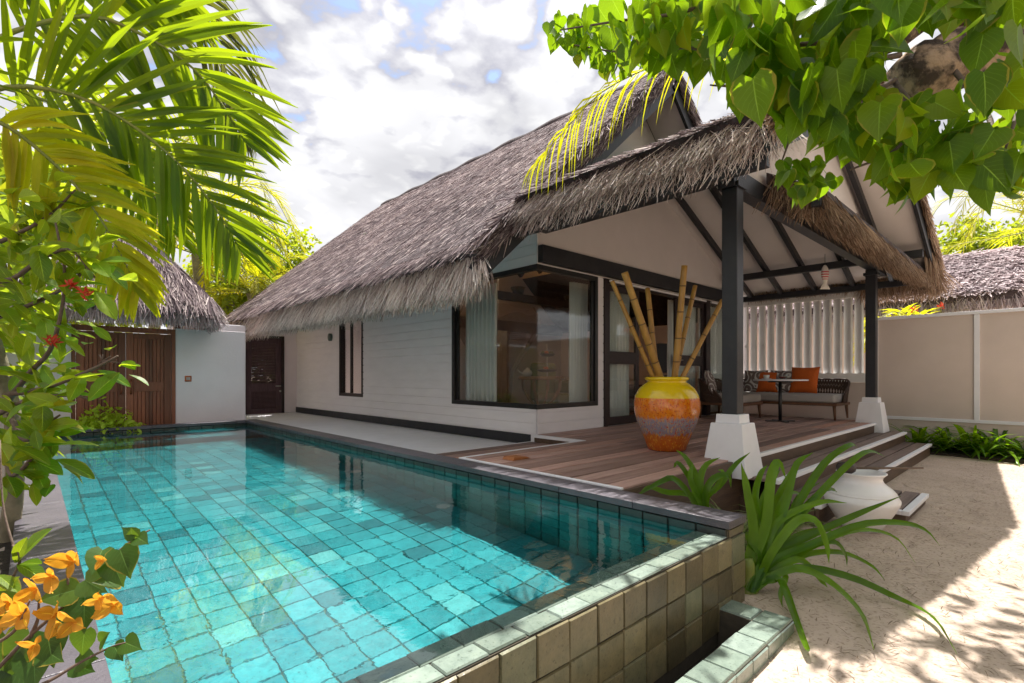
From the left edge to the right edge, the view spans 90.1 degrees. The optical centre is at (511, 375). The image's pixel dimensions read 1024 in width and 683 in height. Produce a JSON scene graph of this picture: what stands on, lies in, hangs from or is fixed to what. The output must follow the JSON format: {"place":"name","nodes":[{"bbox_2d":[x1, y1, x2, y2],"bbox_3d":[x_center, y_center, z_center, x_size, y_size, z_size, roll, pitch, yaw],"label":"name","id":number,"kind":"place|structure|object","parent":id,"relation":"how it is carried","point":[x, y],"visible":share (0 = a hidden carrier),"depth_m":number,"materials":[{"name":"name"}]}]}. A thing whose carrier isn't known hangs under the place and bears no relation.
{"place":"outdoors","nodes":[
{"label":"outdoors","id":0,"kind":"place"},
{"bbox_2d":[246,412,513,452],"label":"walkway","id":1,"kind":"structure","parent":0,"point":[421,440],"depth_m":8.34,"materials":[{"name":"white paint"}]},
{"bbox_2d":[0,0,1023,334],"label":"sky","id":2,"kind":"structure","parent":0,"point":[391,97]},
{"bbox_2d":[503,455,528,460],"bbox_3d":[0.045,0.783,4.883,0.237,0.029,0.150,0,0,-43],"label":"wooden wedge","id":3,"kind":"object","parent":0,"point":[513,457],"visible":1,"depth_m":4.83,"materials":[{"name":"orange wood"}]},
{"bbox_2d":[629,384,642,411],"bbox_3d":[3.110,0.497,10.859,0.545,0.585,1.250,0,0,-43],"label":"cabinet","id":4,"kind":"object","parent":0,"point":[631,398],"visible":0.04,"depth_m":11.03,"materials":[{"name":"brown wood"}]},
{"bbox_2d":[656,343,666,376],"bbox_3d":[3.214,-0.235,10.761,0.385,0.870,0.090,0,0,19],"label":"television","id":5,"kind":"object","parent":4,"relation":"on","point":[662,352],"visible":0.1,"depth_m":10.74,"materials":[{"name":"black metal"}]},
{"bbox_2d":[738,455,1023,682],"bbox_3d":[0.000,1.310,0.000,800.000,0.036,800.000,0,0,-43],"label":"ground","id":6,"kind":"structure","parent":0,"point":[927,656],"depth_m":3.02,"materials":[{"name":"beige sand"}]},
{"bbox_2d":[0,465,11,574],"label":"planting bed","id":7,"kind":"object","parent":6,"relation":"on","point":[5,552],"depth_m":2.61,"materials":[{"name":"soil"}]},
{"bbox_2d":[0,68,25,365],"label":"leafy tree","id":8,"kind":"object","parent":7,"relation":"on","point":[4,78],"visible":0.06,"depth_m":6.41,"materials":[{"name":"green plant"}]},
{"bbox_2d":[0,440,51,592],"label":"leafy sprig","id":9,"kind":"object","parent":7,"relation":"on","point":[21,549],"visible":0.79,"depth_m":1.60,"materials":[{"name":"green plant"}]},
{"bbox_2d":[0,157,148,542],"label":"broadleaf shrub","id":10,"kind":"object","parent":7,"relation":"on","point":[34,427],"visible":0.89,"depth_m":2.27,"materials":[{"name":"green plant"}]},
{"bbox_2d":[0,527,149,682],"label":"bougainvillea","id":11,"kind":"object","parent":7,"relation":"on","point":[26,656],"visible":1,"depth_m":1.08,"materials":[{"name":"green plant"}]},
{"bbox_2d":[0,0,298,322],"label":"coconut palm","id":12,"kind":"object","parent":7,"relation":"on","point":[102,172],"visible":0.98,"depth_m":2.70,"materials":[{"name":"green plant"}]},
{"bbox_2d":[0,107,166,333],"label":"leafy tree","id":13,"kind":"object","parent":6,"relation":"on","point":[22,225],"visible":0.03,"depth_m":9.53,"materials":[{"name":"green plant"}]},
{"bbox_2d":[73,397,145,435],"bbox_3d":[-6.293,0.816,7.845,1.152,0.980,0.856,0,0,-43],"label":"bush","id":14,"kind":"object","parent":6,"relation":"on","point":[94,420],"visible":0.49,"depth_m":7.83,"materials":[{"name":"green plant"}]},
{"bbox_2d":[0,323,245,428],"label":"gate wall","id":15,"kind":"structure","parent":6,"relation":"on","point":[213,364],"depth_m":9.06,"materials":[{"name":"paint"}]},
{"bbox_2d":[10,219,230,334],"bbox_3d":[-6.536,-0.665,8.523,2.872,3.910,2.746,0,0,-43],"label":"thatched roof","id":16,"kind":"object","parent":15,"relation":"on","point":[191,303],"visible":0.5,"depth_m":8.20,"materials":[{"name":"grey plant"}]},
{"bbox_2d":[71,324,175,426],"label":"wooden gate","id":17,"kind":"structure","parent":15,"relation":"attached to","point":[152,353],"depth_m":8.38,"materials":[{"name":"brown wood"}]},
{"bbox_2d":[185,376,191,381],"bbox_3d":[-5.607,0.060,8.852,0.100,0.100,0.020,0,0,-43],"label":"switch plate","id":18,"kind":"object","parent":15,"relation":"attached to","point":[188,378],"visible":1,"depth_m":8.85,"materials":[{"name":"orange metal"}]},
{"bbox_2d":[0,58,308,328],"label":"coconut palm","id":19,"kind":"object","parent":6,"relation":"on","point":[276,196],"visible":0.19,"depth_m":14.15,"materials":[{"name":"green plant"}]},
{"bbox_2d":[70,182,291,313],"bbox_3d":[-7.531,-1.489,11.993,4.862,5.574,5.589,0,0,-43],"label":"coconut palm","id":20,"kind":"object","parent":6,"relation":"on","point":[195,265],"visible":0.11,"depth_m":12.16,"materials":[{"name":"green plant"}]},
{"bbox_2d":[187,250,307,372],"bbox_3d":[-6.818,-0.977,13.519,3.421,4.591,3.841,0,0,7],"label":"leafy tree","id":21,"kind":"object","parent":6,"relation":"on","point":[251,292],"visible":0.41,"depth_m":13.11,"materials":[{"name":"green plant"}]},
{"bbox_2d":[182,215,321,316],"bbox_3d":[-7.822,-2.360,15.646,5.290,6.255,4.362,0,0,-43],"label":"leafy tree","id":22,"kind":"object","parent":6,"relation":"on","point":[235,304],"visible":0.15,"depth_m":15.55,"materials":[{"name":"green plant"}]},
{"bbox_2d":[218,241,316,321],"bbox_3d":[-7.339,-1.530,17.027,3.420,5.675,5.318,0,0,16],"label":"leafy tree","id":23,"kind":"object","parent":6,"relation":"on","point":[294,265],"visible":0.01,"depth_m":16.22,"materials":[{"name":"green plant"}]},
{"bbox_2d":[3,419,793,682],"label":"swimming pool","id":24,"kind":"structure","parent":6,"relation":"in","point":[683,613],"depth_m":2.35,"materials":[{"name":"green stone"}]},
{"bbox_2d":[53,425,707,682],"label":"pool water","id":25,"kind":"structure","parent":24,"relation":"in","point":[266,556],"depth_m":2.58,"materials":[{"name":"teal liquid"}]},
{"bbox_2d":[167,69,962,479],"bbox_3d":[0.107,-1.823,10.097,9.597,6.226,12.455,0,0,-43],"label":"villa","id":26,"kind":"object","parent":6,"relation":"on","point":[363,319],"visible":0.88,"depth_m":8.19,"materials":[{"name":"paint"}]},
{"bbox_2d":[246,335,283,414],"bbox_3d":[-6.121,0.010,12.615,0.940,1.980,0.138,0,0,-43],"label":"door","id":27,"kind":"structure","parent":26,"relation":"in","point":[264,389],"depth_m":12.64,"materials":[{"name":"brown wood"}]},
{"bbox_2d":[339,317,363,396],"bbox_3d":[-3.399,-0.385,10.932,0.125,1.670,1.100,0,0,-43],"label":"small window","id":28,"kind":"structure","parent":26,"relation":"in","point":[341,328],"depth_m":11.07,"materials":[{"name":"black glass"}]},
{"bbox_2d":[466,283,496,401],"bbox_3d":[-0.490,-0.360,8.133,0.097,2.120,0.764,0,0,-43],"label":"curtain","id":29,"kind":"object","parent":26,"relation":"hanging from","point":[481,350],"visible":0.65,"depth_m":8.06,"materials":[{"name":"white fabric"}]},
{"bbox_2d":[497,330,506,401],"bbox_3d":[-0.467,-0.185,12.968,0.904,1.930,0.097,0,0,-43],"label":"curtain","id":30,"kind":"object","parent":26,"relation":"hanging from","point":[501,366],"visible":0.3,"depth_m":13.13,"materials":[{"name":"white fabric"}]},
{"bbox_2d":[511,286,525,293],"bbox_3d":[0.121,-1.667,10.084,0.300,0.130,0.300,0,0,-43],"label":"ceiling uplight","id":31,"kind":"object","parent":26,"relation":"on","point":[518,289],"visible":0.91,"depth_m":9.98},
{"bbox_2d":[452,264,597,408],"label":"corner window","id":32,"kind":"structure","parent":26,"relation":"in","point":[593,280],"depth_m":7.74,"materials":[{"name":"black glass"}]},
{"bbox_2d":[518,376,564,403],"bbox_3d":[0.524,0.416,9.145,0.840,0.792,0.840,0,0,-43],"label":"rattan table","id":33,"kind":"object","parent":26,"relation":"on","point":[535,378],"visible":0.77,"depth_m":8.96,"materials":[{"name":"brown wicker"}]},
{"bbox_2d":[518,368,532,375],"bbox_3d":[0.235,-0.057,9.082,0.179,0.155,0.258,0,0,-80],"label":"tea pot","id":34,"kind":"object","parent":33,"relation":"on","point":[526,372],"visible":0.81,"depth_m":9.02,"materials":[{"name":"white ceramic"}]},
{"bbox_2d":[537,344,557,375],"bbox_3d":[0.630,-0.265,9.135,0.380,0.570,0.380,0,0,-43],"label":"fruit stand","id":35,"kind":"object","parent":33,"relation":"on","point":[547,354],"visible":0.99,"depth_m":9.04,"materials":[{"name":"metal"}]},
{"bbox_2d":[530,363,568,403],"bbox_3d":[0.856,0.270,10.048,0.720,1.040,0.860,0,0,-43],"label":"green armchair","id":36,"kind":"object","parent":26,"relation":"on","point":[563,396],"visible":0.41,"depth_m":10.10,"materials":[{"name":"green fabric"}]},
{"bbox_2d":[569,282,587,401],"bbox_3d":[1.028,-0.360,7.907,0.384,2.120,0.097,0,0,-43],"label":"curtain","id":37,"kind":"object","parent":26,"relation":"hanging from","point":[578,309],"visible":0.73,"depth_m":7.88,"materials":[{"name":"white fabric"}]},
{"bbox_2d":[610,292,629,416],"bbox_3d":[1.681,-0.320,8.425,0.844,2.200,0.077,0,0,-43],"label":"curtain","id":38,"kind":"object","parent":26,"relation":"hanging from","point":[619,373],"visible":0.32,"depth_m":8.49,"materials":[{"name":"white fabric"}]},
{"bbox_2d":[608,284,638,425],"bbox_3d":[1.790,-0.317,8.308,0.925,2.215,0.045,0,0,-43],"label":"sliding door","id":39,"kind":"structure","parent":26,"relation":"in","point":[614,357],"depth_m":8.30,"materials":[{"name":"grey glass"}]},
{"bbox_2d":[667,300,695,387],"bbox_3d":[3.308,-0.320,9.957,1.034,2.200,0.077,0,0,-43],"label":"curtain","id":40,"kind":"object","parent":26,"relation":"hanging from","point":[689,346],"visible":0.27,"depth_m":10.02,"materials":[{"name":"white fabric"}]},
{"bbox_2d":[673,298,703,414],"bbox_3d":[3.434,-0.317,9.814,1.135,2.215,0.106,0,0,-43],"label":"sliding door","id":41,"kind":"structure","parent":26,"relation":"in","point":[699,360],"depth_m":10.01,"materials":[{"name":"black glass"}]},
{"bbox_2d":[697,307,721,411],"bbox_3d":[4.263,-0.335,10.911,1.134,2.230,0.107,0,0,-43],"label":"curtain","id":42,"kind":"object","parent":26,"relation":"hanging from","point":[716,349],"visible":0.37,"depth_m":10.99,"materials":[{"name":"white fabric"}]},
{"bbox_2d":[820,265,829,288],"bbox_3d":[5.112,-1.693,8.350,0.170,0.580,0.066,0,0,0],"label":"fish ornament","id":43,"kind":"object","parent":26,"relation":"hanging from","point":[824,273],"visible":1,"depth_m":8.34,"materials":[{"name":"paint"}]},
{"bbox_2d":[433,413,931,525],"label":"wooden deck","id":44,"kind":"structure","parent":6,"relation":"on","point":[621,457],"depth_m":5.55,"materials":[{"name":"brown wood"}]},
{"bbox_2d":[634,377,700,451],"bbox_3d":[1.666,0.407,5.510,0.690,0.780,0.690,0,0,-43],"label":"glazed jar","id":45,"kind":"object","parent":44,"relation":"on","point":[667,411],"visible":0.99,"depth_m":5.27,"materials":[{"name":"ceramic"}]},
{"bbox_2d":[610,280,654,376],"bbox_3d":[1.386,-0.241,5.424,0.782,1.493,0.056,0,0,-20],"label":"bamboo pole","id":46,"kind":"object","parent":45,"relation":"in","point":[633,330],"visible":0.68,"depth_m":5.37,"materials":[{"name":"brown wood"}]},
{"bbox_2d":[621,271,663,376],"bbox_3d":[1.466,-0.274,5.396,0.789,1.581,0.086,0,0,-30],"label":"bamboo pole","id":47,"kind":"object","parent":45,"relation":"in","point":[648,342],"visible":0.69,"depth_m":5.31,"materials":[{"name":"brown wood"}]},
{"bbox_2d":[645,287,657,376],"bbox_3d":[1.541,-0.219,5.533,0.070,1.517,0.431,0,0,-9],"label":"bamboo pole","id":48,"kind":"object","parent":45,"relation":"in","point":[650,314],"visible":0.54,"depth_m":5.61,"materials":[{"name":"wood"}]},
{"bbox_2d":[671,265,687,376],"bbox_3d":[1.751,-0.298,5.422,0.078,1.689,0.318,0,0,-15],"label":"bamboo pole","id":49,"kind":"object","parent":45,"relation":"in","point":[678,331],"visible":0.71,"depth_m":5.36,"materials":[{"name":"wood"}]},
{"bbox_2d":[679,285,696,366],"bbox_3d":[1.822,-0.246,5.548,0.668,1.534,0.062,0,0,-41],"label":"bamboo pole","id":50,"kind":"object","parent":45,"relation":"in","point":[689,312],"visible":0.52,"depth_m":5.63,"materials":[{"name":"wood"}]},
{"bbox_2d":[680,299,721,376],"bbox_3d":[1.913,-0.154,5.469,0.705,1.318,0.059,0,0,3],"label":"bamboo pole","id":51,"kind":"object","parent":45,"relation":"in","point":[701,340],"visible":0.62,"depth_m":5.44,"materials":[{"name":"wood"}]},
{"bbox_2d":[698,378,762,417],"bbox_3d":[4.066,0.429,9.614,0.952,0.738,0.927,0,0,-43],"label":"rope armchair","id":52,"kind":"object","parent":44,"relation":"on","point":[708,397],"visible":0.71,"depth_m":9.45,"materials":[{"name":"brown wood"}]},
{"bbox_2d":[704,370,716,393],"bbox_3d":[3.713,0.122,9.565,0.198,0.439,0.460,0,0,30],"label":"scatter cushion","id":53,"kind":"object","parent":52,"relation":"on","point":[709,380],"visible":0.94,"depth_m":9.40,"materials":[{"name":"fabric"}]},
{"bbox_2d":[753,379,808,422],"bbox_3d":[4.639,0.433,8.844,0.860,0.727,0.860,0,0,-43],"label":"bistro table","id":54,"kind":"object","parent":44,"relation":"on","point":[779,381],"visible":1,"depth_m":8.81,"materials":[{"name":"black metal"}]},
{"bbox_2d":[743,378,850,420],"bbox_3d":[5.334,0.429,9.993,0.927,0.738,2.092,0,0,-43],"label":"rope sofa","id":55,"kind":"object","parent":44,"relation":"on","point":[834,399],"visible":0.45,"depth_m":9.53,"materials":[{"name":"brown wood"}]},
{"bbox_2d":[743,370,768,391],"bbox_3d":[5.015,0.117,10.516,0.460,0.449,0.180,0,0,40],"label":"scatter cushion","id":56,"kind":"object","parent":55,"relation":"on","point":[750,384],"visible":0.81,"depth_m":10.51,"materials":[{"name":"fabric"}]},
{"bbox_2d":[756,372,776,391],"bbox_3d":[5.157,0.134,10.307,0.192,0.417,0.438,0,0,-43],"label":"scatter cushion","id":57,"kind":"object","parent":55,"relation":"on","point":[765,386],"visible":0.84,"depth_m":10.26,"materials":[{"name":"orange fabric"}]},
{"bbox_2d":[771,370,794,392],"bbox_3d":[5.357,0.119,10.124,0.188,0.447,0.465,0,0,-43],"label":"scatter cushion","id":58,"kind":"object","parent":55,"relation":"on","point":[786,385],"visible":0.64,"depth_m":10.04,"materials":[{"name":"fabric"}]},
{"bbox_2d":[789,367,819,392],"bbox_3d":[5.602,0.091,9.805,0.198,0.502,0.520,0,0,-36],"label":"scatter cushion","id":59,"kind":"object","parent":55,"relation":"on","point":[811,374],"visible":0.92,"depth_m":9.73,"materials":[{"name":"orange fabric"}]},
{"bbox_2d":[638,450,748,506],"bbox_3d":[1.314,0.912,3.691,1.004,0.728,0.172,0,0,-9],"label":"crinum lily","id":60,"kind":"object","parent":6,"relation":"on","point":[701,494],"visible":0.73,"depth_m":3.67,"materials":[{"name":"green plant"}]},
{"bbox_2d":[709,498,748,539],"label":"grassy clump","id":61,"kind":"object","parent":6,"relation":"on","point":[711,505],"visible":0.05,"depth_m":4.31,"materials":[{"name":"green plant"}]},
{"bbox_2d":[743,520,809,561],"bbox_3d":[1.649,1.188,3.738,1.005,0.371,0.978,0,0,-43],"label":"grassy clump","id":62,"kind":"object","parent":6,"relation":"on","point":[746,529],"visible":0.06,"depth_m":3.80,"materials":[{"name":"green plant"}]},
{"bbox_2d":[542,0,1023,215],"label":"heart leaf tree","id":63,"kind":"object","parent":6,"relation":"on","point":[823,77],"visible":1,"depth_m":1.47,"materials":[{"name":"green plant"}]},
{"bbox_2d":[522,48,731,199],"bbox_3d":[1.195,-2.167,4.079,2.277,1.323,0.514,0,0,8],"label":"palm frond","id":64,"kind":"object","parent":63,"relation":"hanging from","point":[573,118],"visible":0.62,"depth_m":4.27,"materials":[{"name":"yellow plant"}]},
{"bbox_2d":[735,504,835,547],"bbox_3d":[2.119,1.170,4.085,0.926,0.434,0.939,0,0,-43],"label":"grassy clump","id":65,"kind":"object","parent":6,"relation":"on","point":[797,529],"visible":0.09,"depth_m":4.03,"materials":[{"name":"green plant"}]},
{"bbox_2d":[741,442,955,651],"bbox_3d":[2.018,0.891,2.871,1.368,0.909,1.113,0,0,0],"label":"crinum lily","id":66,"kind":"object","parent":6,"relation":"on","point":[775,551],"visible":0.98,"depth_m":3.10,"materials":[{"name":"green plant"}]},
{"bbox_2d":[823,469,901,532],"bbox_3d":[2.968,1.060,4.346,0.548,0.483,0.548,0,0,-43],"label":"water urn","id":67,"kind":"object","parent":6,"relation":"on","point":[858,489],"visible":0.75,"depth_m":4.19,"materials":[{"name":"white ceramic"}]},
{"bbox_2d":[836,462,923,473],"bbox_3d":[3.159,0.788,4.413,0.831,0.097,0.149,0,0,-14],"label":"coconut ladle","id":68,"kind":"object","parent":67,"relation":"on","point":[852,469],"visible":0.58,"depth_m":4.36,"materials":[{"name":"brown wood"}]},
{"bbox_2d":[743,307,1023,452],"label":"garden wall","id":69,"kind":"structure","parent":6,"relation":"on","point":[965,370],"depth_m":8.80,"materials":[{"name":"paint"}]},
{"bbox_2d":[743,291,864,382],"bbox_3d":[5.935,-0.741,10.524,0.130,1.758,2.390,0,0,-43],"label":"slatted screen","id":70,"kind":"object","parent":69,"relation":"attached to","point":[858,375],"visible":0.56,"depth_m":10.36,"materials":[{"name":"paint"}]},
{"bbox_2d":[749,244,1023,372],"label":"neighbouring villa","id":71,"kind":"object","parent":6,"relation":"on","point":[992,279],"visible":0.27,"depth_m":10.60,"materials":[{"name":"paint"}]},
{"bbox_2d":[853,303,937,364],"bbox_3d":[8.217,-0.019,10.355,2.589,2.688,2.175,0,0,-43],"label":"fan palm","id":72,"kind":"object","parent":6,"relation":"on","point":[906,310],"visible":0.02,"depth_m":9.90,"materials":[{"name":"yellow plant"}]},
{"bbox_2d":[909,302,944,312],"bbox_3d":[7.598,-0.822,9.356,0.666,1.062,0.162,0,0,-2],"label":"red flower spray","id":73,"kind":"object","parent":72,"relation":"attached to","point":[912,308],"visible":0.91,"depth_m":9.32,"materials":[{"name":"plant"}]},
{"bbox_2d":[901,425,1006,455],"bbox_3d":[7.267,1.143,8.666,1.705,0.654,1.797,0,0,28],"label":"bedding plant","id":74,"kind":"object","parent":6,"relation":"on","point":[944,443],"visible":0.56,"depth_m":8.47,"materials":[{"name":"green plant"}]},
{"bbox_2d":[918,426,1023,466],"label":"bedding plant","id":75,"kind":"object","parent":6,"relation":"on","point":[996,443],"visible":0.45,"depth_m":8.11,"materials":[{"name":"green plant"}]},
{"bbox_2d":[926,424,1015,459],"bbox_3d":[7.386,1.122,8.380,1.829,0.741,1.366,0,0,-43],"label":"bedding plant","id":76,"kind":"object","parent":6,"relation":"on","point":[960,429],"visible":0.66,"depth_m":8.20,"materials":[{"name":"green plant"}]},
{"bbox_2d":[930,448,1023,463],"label":"soil strip","id":77,"kind":"object","parent":6,"relation":"on","point":[1010,459],"depth_m":8.09,"materials":[{"name":"brown soil"}]},
{"bbox_2d":[888,423,968,455],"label":"bedding plant","id":78,"kind":"object","parent":77,"relation":"on","point":[915,435],"visible":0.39,"depth_m":8.68,"materials":[{"name":"green plant"}]},
{"bbox_2d":[955,434,1022,456],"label":"bedding plant","id":79,"kind":"object","parent":77,"relation":"on","point":[986,448],"visible":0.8,"depth_m":7.94,"materials":[{"name":"green plant"}]},
{"bbox_2d":[967,428,1023,464],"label":"bedding plant","id":80,"kind":"object","parent":77,"relation":"on","point":[1019,450],"visible":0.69,"depth_m":7.85,"materials":[{"name":"green plant"}]},
{"bbox_2d":[931,190,1023,253],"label":"coconut palm","id":81,"kind":"object","parent":6,"relation":"on","point":[1015,210],"visible":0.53,"depth_m":15.69,"materials":[{"name":"green plant"}]},
{"bbox_2d":[935,210,1023,254],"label":"leafy tree","id":82,"kind":"object","parent":6,"relation":"on","point":[983,231],"visible":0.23,"depth_m":21.42,"materials":[{"name":"green plant"}]}
]}

